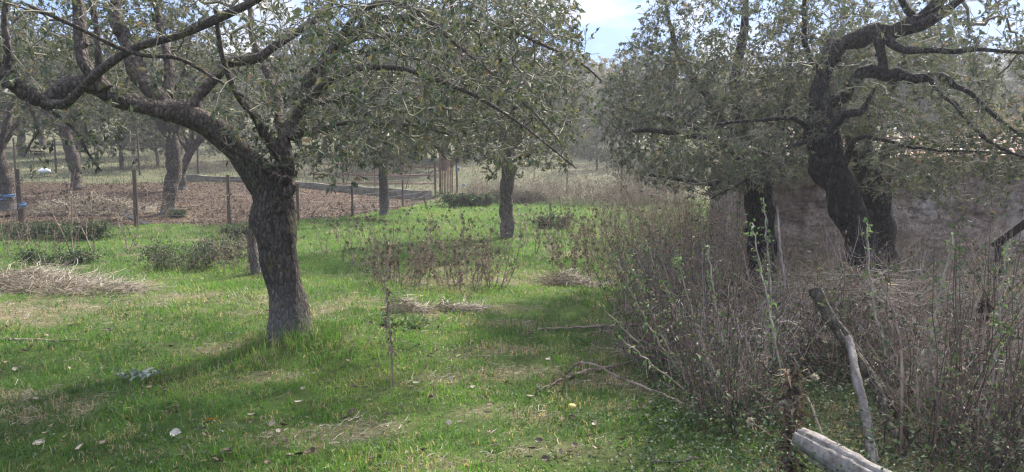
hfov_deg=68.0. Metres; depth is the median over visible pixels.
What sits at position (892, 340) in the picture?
bramble tangle
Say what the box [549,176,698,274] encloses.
dry brush
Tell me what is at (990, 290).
dry brush
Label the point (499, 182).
dry brush
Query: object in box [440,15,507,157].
tree
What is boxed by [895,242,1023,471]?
dry brush
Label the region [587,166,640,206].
dry brush
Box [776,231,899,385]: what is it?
dry brush
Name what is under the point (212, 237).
dead thistle
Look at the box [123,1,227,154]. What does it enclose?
tree
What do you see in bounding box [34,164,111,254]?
dead thistle
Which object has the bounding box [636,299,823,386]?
bramble tangle
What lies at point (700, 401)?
dry brush
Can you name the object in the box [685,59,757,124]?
tree
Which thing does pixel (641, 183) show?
dry brush
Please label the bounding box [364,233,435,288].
dead thistle
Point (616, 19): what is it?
sky
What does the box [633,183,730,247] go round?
dry brush
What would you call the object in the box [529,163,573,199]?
dry brush
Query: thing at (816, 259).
dry brush
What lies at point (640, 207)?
dry brush
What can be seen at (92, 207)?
dead thistle
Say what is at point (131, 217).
board
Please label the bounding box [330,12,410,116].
tree
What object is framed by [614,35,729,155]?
tree
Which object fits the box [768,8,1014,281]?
orchard tree
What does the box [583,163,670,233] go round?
dry brush
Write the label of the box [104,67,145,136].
tree
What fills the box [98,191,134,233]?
dead thistle
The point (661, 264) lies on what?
dry brush
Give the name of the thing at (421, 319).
dock plant
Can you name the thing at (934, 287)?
dry brush
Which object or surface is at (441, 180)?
metal sheet
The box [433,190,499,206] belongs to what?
bramble bush
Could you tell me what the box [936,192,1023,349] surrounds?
dry brush
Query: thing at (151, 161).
dry brush
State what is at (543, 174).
wire fence
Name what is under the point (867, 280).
dry brush
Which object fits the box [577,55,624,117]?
tree
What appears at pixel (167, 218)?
dead thistle
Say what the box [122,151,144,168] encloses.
dry brush
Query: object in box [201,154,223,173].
dry brush
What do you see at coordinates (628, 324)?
bramble tangle
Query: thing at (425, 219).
dead thistle
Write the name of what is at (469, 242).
dead thistle
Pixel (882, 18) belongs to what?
tree
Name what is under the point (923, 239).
dry brush
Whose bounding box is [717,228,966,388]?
straw heap
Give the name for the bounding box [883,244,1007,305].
dry brush
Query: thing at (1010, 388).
dry brush
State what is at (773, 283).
dry brush
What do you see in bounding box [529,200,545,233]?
dead thistle
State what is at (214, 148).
tree
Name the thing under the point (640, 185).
dry brush
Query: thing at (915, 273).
dry brush
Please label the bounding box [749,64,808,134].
tree
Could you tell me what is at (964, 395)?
dry brush
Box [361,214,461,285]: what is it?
dead thistle
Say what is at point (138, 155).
wire fence
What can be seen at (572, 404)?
fallen apple
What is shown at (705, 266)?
dry brush
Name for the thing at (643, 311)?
dry brush
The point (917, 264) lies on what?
dry brush
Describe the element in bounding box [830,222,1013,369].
dry brush
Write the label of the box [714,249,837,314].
dry brush
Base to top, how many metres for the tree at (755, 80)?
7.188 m
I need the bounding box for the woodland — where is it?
[92,42,1023,120]
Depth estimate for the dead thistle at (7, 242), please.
12.94 m
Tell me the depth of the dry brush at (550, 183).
28.21 m
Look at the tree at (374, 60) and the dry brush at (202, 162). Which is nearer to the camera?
the dry brush at (202, 162)
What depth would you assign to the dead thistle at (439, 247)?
10.12 m
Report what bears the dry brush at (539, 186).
on the ground at (540, 428)
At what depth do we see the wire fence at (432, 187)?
18.05 m
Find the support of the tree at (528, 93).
on the ground at (540, 428)
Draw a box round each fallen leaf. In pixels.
[32,439,44,444]
[170,428,181,435]
[488,443,500,446]
[534,437,542,442]
[541,455,549,460]
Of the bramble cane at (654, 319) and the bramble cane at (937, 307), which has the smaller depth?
the bramble cane at (937, 307)
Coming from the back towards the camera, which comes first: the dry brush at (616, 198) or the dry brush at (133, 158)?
the dry brush at (133, 158)
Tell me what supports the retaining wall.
on the ground at (540, 428)
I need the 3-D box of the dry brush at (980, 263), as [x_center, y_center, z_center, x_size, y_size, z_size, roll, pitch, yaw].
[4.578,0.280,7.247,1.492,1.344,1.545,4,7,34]
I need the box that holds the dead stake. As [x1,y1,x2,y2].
[806,397,823,435]
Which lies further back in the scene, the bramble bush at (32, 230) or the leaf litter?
the leaf litter
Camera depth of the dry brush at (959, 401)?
3.88 m
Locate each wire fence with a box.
[0,162,435,226]
[5,129,344,184]
[455,150,701,193]
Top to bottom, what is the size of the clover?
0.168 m
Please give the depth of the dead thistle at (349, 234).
11.33 m
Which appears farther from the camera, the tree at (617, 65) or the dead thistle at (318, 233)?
the tree at (617, 65)
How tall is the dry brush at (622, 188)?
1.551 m
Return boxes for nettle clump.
[161,207,188,217]
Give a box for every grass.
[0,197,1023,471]
[0,244,1023,471]
[4,138,717,203]
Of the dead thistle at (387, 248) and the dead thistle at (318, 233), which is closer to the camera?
the dead thistle at (387, 248)
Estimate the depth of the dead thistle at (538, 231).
12.74 m
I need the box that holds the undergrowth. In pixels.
[632,264,1023,471]
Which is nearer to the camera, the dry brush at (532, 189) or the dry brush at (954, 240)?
the dry brush at (954, 240)
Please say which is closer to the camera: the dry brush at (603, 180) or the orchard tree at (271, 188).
the orchard tree at (271, 188)
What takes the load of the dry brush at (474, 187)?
on the ground at (540, 428)
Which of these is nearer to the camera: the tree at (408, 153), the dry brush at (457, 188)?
the dry brush at (457, 188)
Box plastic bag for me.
[38,168,50,172]
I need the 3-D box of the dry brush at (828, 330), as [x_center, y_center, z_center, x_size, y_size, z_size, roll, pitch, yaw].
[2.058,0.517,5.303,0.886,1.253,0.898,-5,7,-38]
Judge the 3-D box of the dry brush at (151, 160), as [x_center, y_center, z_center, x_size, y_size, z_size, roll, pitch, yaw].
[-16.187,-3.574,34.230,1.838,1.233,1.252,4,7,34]
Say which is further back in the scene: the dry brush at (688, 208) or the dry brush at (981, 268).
the dry brush at (688, 208)
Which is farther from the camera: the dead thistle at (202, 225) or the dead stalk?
the dead thistle at (202, 225)
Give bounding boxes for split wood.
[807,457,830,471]
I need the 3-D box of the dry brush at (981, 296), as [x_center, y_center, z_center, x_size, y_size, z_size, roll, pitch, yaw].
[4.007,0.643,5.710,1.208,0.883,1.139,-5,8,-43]
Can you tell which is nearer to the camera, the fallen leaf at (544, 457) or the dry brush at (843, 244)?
the fallen leaf at (544, 457)
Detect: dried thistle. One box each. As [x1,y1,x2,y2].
[744,413,788,471]
[772,359,819,471]
[867,272,908,457]
[963,298,1017,470]
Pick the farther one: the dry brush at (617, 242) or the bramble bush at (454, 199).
the bramble bush at (454, 199)
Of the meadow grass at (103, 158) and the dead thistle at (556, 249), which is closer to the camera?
the dead thistle at (556, 249)
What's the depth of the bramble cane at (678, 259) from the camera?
4.82 m
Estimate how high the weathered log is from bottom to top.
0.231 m
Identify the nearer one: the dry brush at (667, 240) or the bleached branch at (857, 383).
the bleached branch at (857, 383)
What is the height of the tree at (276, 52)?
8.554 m
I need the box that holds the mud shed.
[696,136,1023,262]
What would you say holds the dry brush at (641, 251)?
on the ground at (540, 428)
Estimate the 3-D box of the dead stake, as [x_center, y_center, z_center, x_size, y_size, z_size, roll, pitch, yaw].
[1.591,1.007,3.967,0.025,0.310,0.138,-4,7,-37]
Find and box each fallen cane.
[1,338,81,341]
[521,322,638,336]
[535,356,649,393]
[587,327,651,334]
[651,456,698,463]
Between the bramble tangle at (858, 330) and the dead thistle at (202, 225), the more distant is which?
the dead thistle at (202, 225)
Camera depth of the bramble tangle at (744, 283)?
7.07 m
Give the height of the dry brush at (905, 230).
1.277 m
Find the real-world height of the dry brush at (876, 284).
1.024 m
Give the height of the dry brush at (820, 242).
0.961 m
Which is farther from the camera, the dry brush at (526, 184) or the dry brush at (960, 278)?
the dry brush at (526, 184)
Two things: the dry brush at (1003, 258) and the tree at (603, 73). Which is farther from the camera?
the tree at (603, 73)
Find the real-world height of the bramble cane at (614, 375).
0.310 m
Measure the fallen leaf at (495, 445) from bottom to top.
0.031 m
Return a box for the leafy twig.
[114,367,162,380]
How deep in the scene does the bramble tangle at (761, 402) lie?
4.64 m
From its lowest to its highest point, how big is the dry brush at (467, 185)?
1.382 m
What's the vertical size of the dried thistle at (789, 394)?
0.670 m
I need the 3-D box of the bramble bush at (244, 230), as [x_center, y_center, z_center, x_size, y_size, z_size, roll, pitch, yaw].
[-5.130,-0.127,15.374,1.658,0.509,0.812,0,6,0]
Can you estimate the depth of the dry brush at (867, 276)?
5.96 m
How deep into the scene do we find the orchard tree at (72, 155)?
26.19 m
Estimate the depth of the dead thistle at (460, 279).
9.33 m
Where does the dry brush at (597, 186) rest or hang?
on the ground at (540, 428)
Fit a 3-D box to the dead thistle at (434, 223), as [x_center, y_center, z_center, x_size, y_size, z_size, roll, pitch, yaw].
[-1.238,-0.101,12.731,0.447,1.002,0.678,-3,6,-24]
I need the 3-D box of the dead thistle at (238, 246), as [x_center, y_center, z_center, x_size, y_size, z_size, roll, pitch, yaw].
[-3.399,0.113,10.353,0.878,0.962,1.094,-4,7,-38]
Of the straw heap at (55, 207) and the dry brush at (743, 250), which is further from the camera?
the straw heap at (55, 207)
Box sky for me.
[0,0,1023,77]
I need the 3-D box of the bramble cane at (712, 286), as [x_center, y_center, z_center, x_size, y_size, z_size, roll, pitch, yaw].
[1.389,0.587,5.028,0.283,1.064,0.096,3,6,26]
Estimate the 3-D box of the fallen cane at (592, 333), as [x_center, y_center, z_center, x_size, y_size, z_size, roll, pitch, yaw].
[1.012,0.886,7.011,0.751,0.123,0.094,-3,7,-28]
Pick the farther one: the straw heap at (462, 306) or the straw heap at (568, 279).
the straw heap at (568, 279)
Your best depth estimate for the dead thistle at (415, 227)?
11.77 m
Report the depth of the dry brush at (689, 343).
4.81 m
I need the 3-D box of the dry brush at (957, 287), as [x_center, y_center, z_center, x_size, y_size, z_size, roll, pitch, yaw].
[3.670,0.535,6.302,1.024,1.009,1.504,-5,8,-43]
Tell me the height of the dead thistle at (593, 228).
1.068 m
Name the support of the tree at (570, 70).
on the ground at (540, 428)
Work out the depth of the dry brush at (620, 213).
12.89 m
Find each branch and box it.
[808,287,919,446]
[835,329,906,460]
[844,335,879,465]
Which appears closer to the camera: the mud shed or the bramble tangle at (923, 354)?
the bramble tangle at (923, 354)
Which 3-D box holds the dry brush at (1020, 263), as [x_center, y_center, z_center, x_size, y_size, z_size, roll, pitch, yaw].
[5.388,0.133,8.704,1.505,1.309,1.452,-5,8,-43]
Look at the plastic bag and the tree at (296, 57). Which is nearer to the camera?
the plastic bag
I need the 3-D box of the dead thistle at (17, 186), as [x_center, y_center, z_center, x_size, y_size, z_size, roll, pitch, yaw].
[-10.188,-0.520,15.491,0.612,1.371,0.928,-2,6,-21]
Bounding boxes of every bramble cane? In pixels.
[547,358,690,407]
[596,301,680,379]
[610,252,696,395]
[616,331,728,422]
[630,263,700,396]
[641,238,710,357]
[672,250,736,415]
[701,244,738,396]
[743,219,787,428]
[760,197,776,339]
[861,217,890,357]
[922,231,956,395]
[981,239,1018,436]
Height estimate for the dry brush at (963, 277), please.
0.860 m
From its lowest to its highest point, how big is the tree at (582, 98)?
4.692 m
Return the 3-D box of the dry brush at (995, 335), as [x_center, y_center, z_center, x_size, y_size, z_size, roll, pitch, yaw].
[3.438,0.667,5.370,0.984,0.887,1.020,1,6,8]
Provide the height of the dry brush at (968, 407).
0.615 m
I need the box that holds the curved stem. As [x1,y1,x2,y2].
[777,210,787,315]
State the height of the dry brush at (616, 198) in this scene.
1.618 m
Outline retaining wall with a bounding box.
[186,174,431,198]
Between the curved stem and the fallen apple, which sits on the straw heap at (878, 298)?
the curved stem
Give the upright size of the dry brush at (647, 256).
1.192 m
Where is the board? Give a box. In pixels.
[123,212,149,224]
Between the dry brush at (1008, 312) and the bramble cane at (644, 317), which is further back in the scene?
the dry brush at (1008, 312)
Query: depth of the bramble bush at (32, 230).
15.28 m
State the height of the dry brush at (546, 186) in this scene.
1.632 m
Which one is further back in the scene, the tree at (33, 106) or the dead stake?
the tree at (33, 106)
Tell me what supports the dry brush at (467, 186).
on the ground at (540, 428)
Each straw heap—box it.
[0,254,146,295]
[8,189,159,216]
[18,271,175,298]
[381,291,438,315]
[429,293,494,314]
[534,265,612,287]
[590,311,830,378]
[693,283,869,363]
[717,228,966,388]
[804,287,1023,404]
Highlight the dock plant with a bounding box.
[374,310,442,330]
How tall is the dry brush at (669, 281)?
1.436 m
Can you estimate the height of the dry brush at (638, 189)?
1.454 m
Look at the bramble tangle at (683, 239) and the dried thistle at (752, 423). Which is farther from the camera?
the bramble tangle at (683, 239)
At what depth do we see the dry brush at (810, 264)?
8.60 m
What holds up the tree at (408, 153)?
on the ground at (540, 428)
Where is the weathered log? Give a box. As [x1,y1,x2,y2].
[792,428,891,471]
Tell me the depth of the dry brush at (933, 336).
4.87 m
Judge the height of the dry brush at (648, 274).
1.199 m
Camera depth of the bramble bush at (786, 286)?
8.01 m
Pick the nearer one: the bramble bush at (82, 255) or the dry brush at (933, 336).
the dry brush at (933, 336)
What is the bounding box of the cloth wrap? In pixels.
[0,194,15,200]
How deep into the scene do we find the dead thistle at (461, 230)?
12.75 m
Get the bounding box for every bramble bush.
[0,218,52,238]
[10,245,108,265]
[38,219,118,239]
[124,235,241,272]
[190,230,246,259]
[217,221,297,238]
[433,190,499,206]
[490,189,551,203]
[528,211,578,228]
[693,275,778,313]
[747,276,831,300]
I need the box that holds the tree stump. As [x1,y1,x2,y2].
[247,218,260,274]
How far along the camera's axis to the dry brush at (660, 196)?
19.81 m
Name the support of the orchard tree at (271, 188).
on the ground at (540, 428)
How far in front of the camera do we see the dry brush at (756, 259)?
8.53 m
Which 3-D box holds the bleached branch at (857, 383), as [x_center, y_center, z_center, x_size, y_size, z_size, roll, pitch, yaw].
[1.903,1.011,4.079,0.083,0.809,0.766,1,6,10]
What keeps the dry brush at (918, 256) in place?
on the ground at (540, 428)
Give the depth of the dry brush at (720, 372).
4.40 m
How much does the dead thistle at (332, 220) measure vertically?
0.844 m
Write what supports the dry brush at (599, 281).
on the ground at (540, 428)
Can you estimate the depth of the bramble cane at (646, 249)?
5.79 m
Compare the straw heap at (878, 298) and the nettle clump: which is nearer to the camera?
the straw heap at (878, 298)
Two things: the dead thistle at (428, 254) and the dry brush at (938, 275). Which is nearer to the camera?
the dry brush at (938, 275)
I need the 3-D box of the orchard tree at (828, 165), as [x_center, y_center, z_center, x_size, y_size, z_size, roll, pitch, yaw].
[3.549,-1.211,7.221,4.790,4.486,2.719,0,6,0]
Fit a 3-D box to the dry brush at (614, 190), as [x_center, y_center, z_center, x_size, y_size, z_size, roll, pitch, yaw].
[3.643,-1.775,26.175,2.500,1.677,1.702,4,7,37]
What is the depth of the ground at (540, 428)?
6.02 m
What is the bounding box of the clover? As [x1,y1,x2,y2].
[0,255,1023,471]
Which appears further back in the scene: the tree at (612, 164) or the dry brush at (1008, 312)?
the tree at (612, 164)
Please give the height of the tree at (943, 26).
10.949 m
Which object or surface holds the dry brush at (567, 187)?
on the ground at (540, 428)
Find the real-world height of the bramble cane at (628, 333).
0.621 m
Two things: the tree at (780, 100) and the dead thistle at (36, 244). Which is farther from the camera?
the tree at (780, 100)
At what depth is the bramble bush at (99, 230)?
15.23 m
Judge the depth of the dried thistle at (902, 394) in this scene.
4.13 m
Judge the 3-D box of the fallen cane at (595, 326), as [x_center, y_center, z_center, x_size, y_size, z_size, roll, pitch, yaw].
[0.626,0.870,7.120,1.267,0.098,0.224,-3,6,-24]
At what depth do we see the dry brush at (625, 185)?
26.75 m
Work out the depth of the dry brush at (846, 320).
5.46 m
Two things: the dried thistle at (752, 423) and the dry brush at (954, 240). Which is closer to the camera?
the dried thistle at (752, 423)
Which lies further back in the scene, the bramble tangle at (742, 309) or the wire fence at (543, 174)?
the wire fence at (543, 174)
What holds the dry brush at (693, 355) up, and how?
on the ground at (540, 428)
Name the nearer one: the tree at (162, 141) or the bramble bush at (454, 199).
the bramble bush at (454, 199)
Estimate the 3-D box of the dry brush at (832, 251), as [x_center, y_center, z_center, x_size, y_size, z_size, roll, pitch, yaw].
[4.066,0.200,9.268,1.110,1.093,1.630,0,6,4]
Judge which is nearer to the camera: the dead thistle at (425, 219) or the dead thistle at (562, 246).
the dead thistle at (562, 246)
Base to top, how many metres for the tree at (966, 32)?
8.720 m
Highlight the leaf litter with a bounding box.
[0,181,432,224]
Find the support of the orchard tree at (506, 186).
on the ground at (540, 428)
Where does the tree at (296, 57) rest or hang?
on the ground at (540, 428)
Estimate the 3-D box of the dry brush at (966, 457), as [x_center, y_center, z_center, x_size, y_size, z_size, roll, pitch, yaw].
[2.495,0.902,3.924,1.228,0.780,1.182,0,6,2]
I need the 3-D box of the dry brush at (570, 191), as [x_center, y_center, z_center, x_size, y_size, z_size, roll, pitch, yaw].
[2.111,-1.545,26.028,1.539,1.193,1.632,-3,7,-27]
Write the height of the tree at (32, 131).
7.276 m
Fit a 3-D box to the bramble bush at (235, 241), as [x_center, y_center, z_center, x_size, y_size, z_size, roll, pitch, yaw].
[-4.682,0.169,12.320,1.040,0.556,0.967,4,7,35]
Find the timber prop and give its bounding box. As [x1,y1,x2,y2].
[991,216,1023,276]
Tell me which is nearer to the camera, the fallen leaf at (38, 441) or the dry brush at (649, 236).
the fallen leaf at (38, 441)
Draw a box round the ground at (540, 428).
[0,112,1023,471]
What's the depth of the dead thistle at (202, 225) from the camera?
16.60 m
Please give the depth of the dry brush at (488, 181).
27.43 m
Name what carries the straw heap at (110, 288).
on the ground at (540, 428)
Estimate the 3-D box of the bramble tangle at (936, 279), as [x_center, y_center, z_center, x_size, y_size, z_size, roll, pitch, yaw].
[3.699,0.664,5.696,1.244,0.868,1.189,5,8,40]
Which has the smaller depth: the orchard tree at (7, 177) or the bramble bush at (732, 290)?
the bramble bush at (732, 290)
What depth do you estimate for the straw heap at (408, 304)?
7.80 m
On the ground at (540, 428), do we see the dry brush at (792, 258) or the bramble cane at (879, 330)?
the dry brush at (792, 258)
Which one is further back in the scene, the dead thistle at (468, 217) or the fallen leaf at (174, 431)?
the dead thistle at (468, 217)
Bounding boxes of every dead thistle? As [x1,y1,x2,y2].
[0,178,33,236]
[0,204,31,255]
[11,212,83,254]
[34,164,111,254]
[62,181,105,251]
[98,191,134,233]
[109,185,152,253]
[153,192,177,229]
[188,199,227,231]
[196,194,243,243]
[207,226,249,272]
[218,192,251,224]
[221,214,304,277]
[309,211,336,253]
[321,204,345,239]
[327,202,368,265]
[329,207,360,261]
[349,205,378,252]
[349,209,446,279]
[357,220,442,276]
[361,205,385,255]
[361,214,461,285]
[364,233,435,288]
[395,205,442,260]
[412,193,440,233]
[415,224,527,291]
[416,214,501,279]
[416,215,495,274]
[418,232,507,293]
[423,200,448,253]
[447,204,472,252]
[454,214,528,267]
[455,195,486,236]
[479,198,499,233]
[502,199,539,245]
[515,197,533,232]
[527,203,552,253]
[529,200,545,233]
[534,204,588,257]
[541,205,631,275]
[542,196,581,237]
[544,221,636,281]
[557,195,634,253]
[568,193,615,261]
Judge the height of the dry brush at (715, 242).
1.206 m
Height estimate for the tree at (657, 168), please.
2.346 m
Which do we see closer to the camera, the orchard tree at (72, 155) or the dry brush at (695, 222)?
the dry brush at (695, 222)
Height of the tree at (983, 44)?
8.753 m
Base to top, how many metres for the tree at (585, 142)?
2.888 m
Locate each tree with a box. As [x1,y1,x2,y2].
[0,0,71,145]
[0,0,603,342]
[0,2,94,211]
[0,21,129,189]
[0,35,76,155]
[21,32,132,149]
[26,46,107,160]
[29,34,57,146]
[55,93,164,169]
[62,0,252,214]
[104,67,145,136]
[112,115,201,165]
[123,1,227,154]
[125,44,264,189]
[203,47,268,125]
[204,105,277,157]
[247,27,346,145]
[255,24,368,137]
[264,36,370,155]
[315,69,448,215]
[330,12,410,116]
[371,116,440,173]
[374,32,458,153]
[376,7,497,170]
[413,39,488,161]
[418,0,592,237]
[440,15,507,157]
[476,57,557,156]
[510,44,595,128]
[536,118,598,157]
[539,54,608,141]
[552,92,623,151]
[568,121,627,170]
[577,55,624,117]
[580,96,653,149]
[583,0,901,282]
[597,50,651,146]
[603,144,668,191]
[604,44,707,149]
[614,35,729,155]
[631,145,708,201]
[638,0,1023,296]
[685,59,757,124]
[714,63,772,129]
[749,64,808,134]
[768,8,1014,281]
[838,0,941,135]
[855,0,974,136]
[908,96,987,160]
[911,26,998,160]
[953,35,1023,130]
[956,108,1023,160]
[973,85,1023,160]
[991,55,1023,124]
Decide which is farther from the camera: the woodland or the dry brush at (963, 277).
the woodland
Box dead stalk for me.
[379,266,400,386]
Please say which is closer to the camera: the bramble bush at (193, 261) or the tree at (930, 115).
the bramble bush at (193, 261)
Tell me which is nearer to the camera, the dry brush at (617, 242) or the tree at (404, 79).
the dry brush at (617, 242)
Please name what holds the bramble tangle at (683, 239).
on the ground at (540, 428)
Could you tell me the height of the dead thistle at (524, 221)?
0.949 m
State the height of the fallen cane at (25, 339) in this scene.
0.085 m
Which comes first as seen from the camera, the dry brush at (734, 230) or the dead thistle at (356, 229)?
the dry brush at (734, 230)
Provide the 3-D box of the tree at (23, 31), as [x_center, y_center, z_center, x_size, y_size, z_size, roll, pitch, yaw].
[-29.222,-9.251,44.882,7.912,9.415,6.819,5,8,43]
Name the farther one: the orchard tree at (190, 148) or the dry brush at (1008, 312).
the orchard tree at (190, 148)
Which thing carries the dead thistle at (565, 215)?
on the ground at (540, 428)
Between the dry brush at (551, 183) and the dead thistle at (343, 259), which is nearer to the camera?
the dead thistle at (343, 259)
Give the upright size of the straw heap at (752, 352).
0.724 m
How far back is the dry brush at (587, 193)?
26.03 m
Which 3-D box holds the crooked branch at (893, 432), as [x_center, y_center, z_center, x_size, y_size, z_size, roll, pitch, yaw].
[2.068,0.885,4.286,0.166,0.641,0.556,-2,6,-19]
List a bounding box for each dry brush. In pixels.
[117,150,143,167]
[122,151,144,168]
[128,149,160,166]
[131,148,164,169]
[140,147,164,168]
[181,145,210,166]
[189,156,211,171]
[190,150,215,169]
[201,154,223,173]
[208,152,232,172]
[437,179,480,194]
[449,173,483,199]
[454,172,496,200]
[455,174,515,196]
[457,169,491,195]
[458,164,517,203]
[469,167,520,193]
[470,168,527,194]
[477,171,535,201]
[484,169,546,201]
[497,170,555,204]
[499,166,557,203]
[514,169,544,191]
[515,171,566,203]
[523,167,568,201]
[524,167,573,196]
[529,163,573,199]
[538,168,591,204]
[538,172,571,200]
[541,164,600,203]
[545,168,595,199]
[545,174,589,205]
[548,173,743,291]
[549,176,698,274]
[550,165,598,205]
[563,163,633,205]
[563,170,685,249]
[565,165,609,204]
[566,159,714,257]
[570,174,604,205]
[573,168,624,197]
[578,163,654,222]
[578,179,755,293]
[580,231,730,317]
[581,224,672,364]
[582,166,641,205]
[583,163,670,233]
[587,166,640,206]
[587,189,736,299]
[590,173,773,290]
[593,157,706,229]
[598,217,729,306]
[602,167,641,204]
[603,215,723,389]
[605,167,653,201]
[606,174,783,280]
[607,214,719,372]
[610,180,710,243]
[611,217,700,338]
[613,167,745,260]
[615,159,663,201]
[615,176,655,204]
[620,167,671,201]
[622,182,742,264]
[623,177,693,217]
[624,163,673,199]
[624,201,762,412]
[626,171,736,246]
[630,211,802,440]
[631,183,722,236]
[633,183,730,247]
[634,165,693,203]
[635,234,864,428]
[635,242,756,427]
[636,190,738,263]
[638,205,798,290]
[638,227,754,301]
[642,179,794,267]
[643,222,742,344]
[644,188,762,327]
[647,181,794,266]
[655,333,781,433]
[657,234,939,396]
[658,235,811,446]
[660,182,708,229]
[660,187,816,275]
[686,202,826,287]
[692,221,802,290]
[698,221,925,324]
[710,216,817,290]
[710,255,833,416]
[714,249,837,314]
[743,221,877,387]
[743,227,838,286]
[745,251,809,303]
[747,248,818,306]
[755,265,956,385]
[773,237,950,311]
[775,192,1001,332]
[775,230,995,342]
[776,211,845,278]
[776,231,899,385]
[779,223,904,286]
[780,230,843,289]
[781,211,841,268]
[785,233,930,330]
[788,210,900,280]
[792,206,920,264]
[802,209,925,273]
[809,246,1023,424]
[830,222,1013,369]
[834,197,936,267]
[834,243,914,347]
[840,283,1023,471]
[842,192,968,277]
[842,220,981,294]
[844,248,1023,433]
[851,252,1018,462]
[853,209,1023,415]
[862,212,1023,368]
[863,230,1023,434]
[865,323,1023,471]
[878,237,1023,336]
[879,232,973,305]
[881,218,1001,296]
[881,238,924,283]
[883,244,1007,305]
[884,346,1023,453]
[887,256,973,314]
[893,202,992,268]
[893,246,1023,335]
[894,201,1016,278]
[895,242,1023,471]
[904,254,1019,311]
[905,337,1023,435]
[907,203,1023,321]
[910,230,1023,471]
[912,206,1023,296]
[915,293,1023,387]
[921,239,1023,303]
[921,282,1023,380]
[922,207,1023,307]
[924,220,1023,316]
[924,246,1023,453]
[927,331,1012,471]
[929,379,1023,471]
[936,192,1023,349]
[936,277,1023,340]
[960,254,1023,333]
[976,224,1023,289]
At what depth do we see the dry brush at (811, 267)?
8.67 m
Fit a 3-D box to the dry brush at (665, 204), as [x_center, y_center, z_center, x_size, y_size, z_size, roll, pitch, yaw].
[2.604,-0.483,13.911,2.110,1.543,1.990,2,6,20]
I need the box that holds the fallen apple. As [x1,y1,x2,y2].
[568,402,575,409]
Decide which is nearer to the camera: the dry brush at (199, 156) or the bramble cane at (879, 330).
the bramble cane at (879, 330)
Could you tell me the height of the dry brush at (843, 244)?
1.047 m
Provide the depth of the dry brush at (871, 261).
6.22 m
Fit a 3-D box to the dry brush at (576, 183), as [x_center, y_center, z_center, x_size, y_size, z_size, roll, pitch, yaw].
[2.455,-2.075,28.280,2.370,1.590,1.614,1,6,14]
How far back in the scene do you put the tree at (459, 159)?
44.34 m
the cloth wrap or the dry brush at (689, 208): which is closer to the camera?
the dry brush at (689, 208)
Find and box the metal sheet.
[439,152,452,194]
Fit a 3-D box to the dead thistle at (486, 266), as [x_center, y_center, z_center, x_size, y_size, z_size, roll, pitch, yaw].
[-0.438,0.238,9.353,1.194,0.918,1.150,-5,7,-39]
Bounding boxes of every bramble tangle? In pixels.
[574,278,758,375]
[606,231,758,303]
[632,248,786,328]
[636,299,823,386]
[680,340,820,428]
[696,279,837,340]
[753,274,942,372]
[825,274,988,332]
[838,300,1023,396]
[874,251,1023,335]
[881,320,1023,437]
[906,261,1023,356]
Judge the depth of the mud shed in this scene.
11.65 m
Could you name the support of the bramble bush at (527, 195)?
on the ground at (540, 428)
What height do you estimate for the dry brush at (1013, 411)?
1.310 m
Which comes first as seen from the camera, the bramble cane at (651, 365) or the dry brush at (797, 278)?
the bramble cane at (651, 365)
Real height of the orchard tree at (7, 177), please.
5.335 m
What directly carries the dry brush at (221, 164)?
on the ground at (540, 428)
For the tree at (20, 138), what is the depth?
41.60 m
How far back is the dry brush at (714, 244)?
8.46 m
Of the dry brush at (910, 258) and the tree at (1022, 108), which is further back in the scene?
the tree at (1022, 108)
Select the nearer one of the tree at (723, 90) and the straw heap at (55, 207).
the straw heap at (55, 207)
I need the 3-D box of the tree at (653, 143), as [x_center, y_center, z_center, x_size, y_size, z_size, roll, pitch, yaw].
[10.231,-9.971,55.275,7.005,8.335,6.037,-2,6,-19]
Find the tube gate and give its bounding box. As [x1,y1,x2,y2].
[313,163,435,188]
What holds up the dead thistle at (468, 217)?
on the ground at (540, 428)
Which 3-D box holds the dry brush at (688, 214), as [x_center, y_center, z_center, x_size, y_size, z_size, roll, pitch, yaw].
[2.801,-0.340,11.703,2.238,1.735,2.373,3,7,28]
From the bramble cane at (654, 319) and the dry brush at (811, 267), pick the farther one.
the dry brush at (811, 267)
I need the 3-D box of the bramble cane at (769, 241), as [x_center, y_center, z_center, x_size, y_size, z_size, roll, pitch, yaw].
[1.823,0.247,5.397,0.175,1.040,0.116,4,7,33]
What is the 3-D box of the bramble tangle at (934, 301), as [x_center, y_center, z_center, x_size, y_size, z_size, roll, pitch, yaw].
[3.235,0.671,6.292,1.335,0.756,1.174,-5,7,-39]
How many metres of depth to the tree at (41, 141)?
49.80 m
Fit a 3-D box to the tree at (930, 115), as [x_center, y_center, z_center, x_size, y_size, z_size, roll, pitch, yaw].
[20.608,-4.581,35.774,3.018,4.168,3.503,-1,6,-13]
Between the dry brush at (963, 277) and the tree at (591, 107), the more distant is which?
the tree at (591, 107)
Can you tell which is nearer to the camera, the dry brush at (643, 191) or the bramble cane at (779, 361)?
the bramble cane at (779, 361)
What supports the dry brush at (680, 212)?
on the ground at (540, 428)
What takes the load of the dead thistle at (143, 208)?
on the ground at (540, 428)
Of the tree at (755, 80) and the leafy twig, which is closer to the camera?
the leafy twig
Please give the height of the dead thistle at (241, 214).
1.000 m
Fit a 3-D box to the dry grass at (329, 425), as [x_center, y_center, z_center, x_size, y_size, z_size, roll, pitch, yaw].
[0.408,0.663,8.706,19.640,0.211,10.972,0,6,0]

